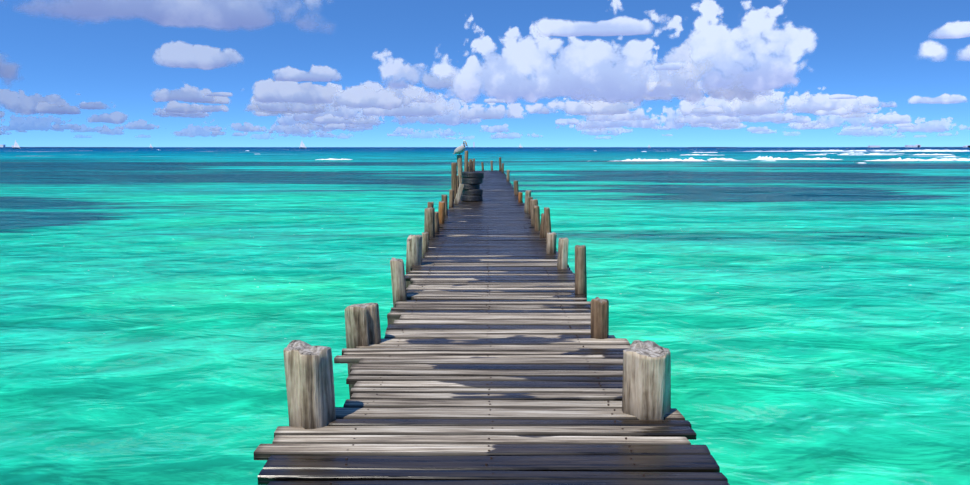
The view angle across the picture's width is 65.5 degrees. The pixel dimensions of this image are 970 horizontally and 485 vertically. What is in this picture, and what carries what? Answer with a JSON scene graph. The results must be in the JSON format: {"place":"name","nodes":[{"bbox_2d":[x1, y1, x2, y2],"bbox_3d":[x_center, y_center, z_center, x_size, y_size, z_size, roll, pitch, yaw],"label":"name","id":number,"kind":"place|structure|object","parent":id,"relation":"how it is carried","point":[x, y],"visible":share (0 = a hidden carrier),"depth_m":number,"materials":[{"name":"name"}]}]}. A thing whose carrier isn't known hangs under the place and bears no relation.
{"place":"outdoors","nodes":[
{"label":"outdoors","id":0,"kind":"place"},
{"bbox_2d":[0,147,969,484],"bbox_3d":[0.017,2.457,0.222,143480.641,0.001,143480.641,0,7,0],"label":"sea","id":1,"kind":"structure","parent":0,"point":[802,321],"depth_m":13.27,"materials":[{"name":"liquid"}]},
{"bbox_2d":[13,140,650,148],"bbox_3d":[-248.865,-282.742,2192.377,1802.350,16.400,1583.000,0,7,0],"label":"sailboats","id":2,"kind":"object","parent":1,"relation":"on","point":[17,145],"visible":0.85,"depth_m":1438.45,"materials":[{"name":"white fabric"}]},
{"bbox_2d":[283,151,670,428],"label":"wooden posts","id":3,"kind":"object","parent":1,"relation":"in","point":[646,388],"visible":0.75,"depth_m":4.74,"materials":[{"name":"grey wood"}]},
{"bbox_2d":[387,319,396,324],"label":"pier beams","id":4,"kind":"structure","parent":3,"relation":"attached to","point":[390,321],"depth_m":8.38,"materials":[{"name":"grey wood"}]},
{"bbox_2d":[454,184,463,203],"bbox_3d":[-0.766,-1.428,22.238,0.142,0.631,0.043,17,4,-10],"label":"leaning board","id":5,"kind":"object","parent":3,"relation":"attached to","point":[459,193],"visible":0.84,"depth_m":22.22,"materials":[{"name":"grey wood"}]},
{"bbox_2d":[453,140,467,153],"bbox_3d":[-0.935,-3.604,28.692,0.571,0.564,0.255,-1,7,-8],"label":"pelican","id":6,"kind":"object","parent":3,"relation":"on","point":[459,149],"visible":1,"depth_m":28.62,"materials":[{"name":"white"}]},
{"bbox_2d":[254,170,729,484],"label":"pier deck","id":7,"kind":"structure","parent":3,"relation":"in","point":[427,419],"depth_m":5.14,"materials":[{"name":"grey wood"}]},
{"bbox_2d":[461,172,483,201],"bbox_3d":[-0.413,-1.741,23.451,0.760,0.923,0.721,0,7,0],"label":"tyre stack","id":8,"kind":"object","parent":7,"relation":"on","point":[472,191],"visible":0.88,"depth_m":23.17,"materials":[{"name":"rubber"}]},
{"bbox_2d":[330,226,644,483],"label":"deck nails","id":9,"kind":"object","parent":7,"relation":"on","point":[491,377],"visible":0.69,"depth_m":5.33,"materials":[{"name":"brown"}]},
{"bbox_2d":[246,149,969,162],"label":"breaking waves","id":10,"kind":"object","parent":1,"relation":"on","point":[766,158],"visible":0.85,"depth_m":149.02,"materials":[{"name":"liquid"}]},
{"bbox_2d":[0,0,969,139],"bbox_3d":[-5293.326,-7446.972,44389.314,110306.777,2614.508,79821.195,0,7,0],"label":"cloud","id":11,"kind":"structure","parent":0,"point":[746,68],"depth_m":13485.70,"materials":[{"name":"white"}]},
{"bbox_2d":[0,142,969,146],"bbox_3d":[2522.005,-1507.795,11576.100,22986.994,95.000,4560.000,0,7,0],"label":"hotels","id":12,"kind":"object","parent":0,"point":[917,145],"visible":0.94,"depth_m":9313.20,"materials":[{"name":"white"}]},
{"bbox_2d":[0,0,969,146],"label":"sky","id":13,"kind":"structure","parent":0,"point":[863,47],"materials":[{"name":"blue"}]}
]}

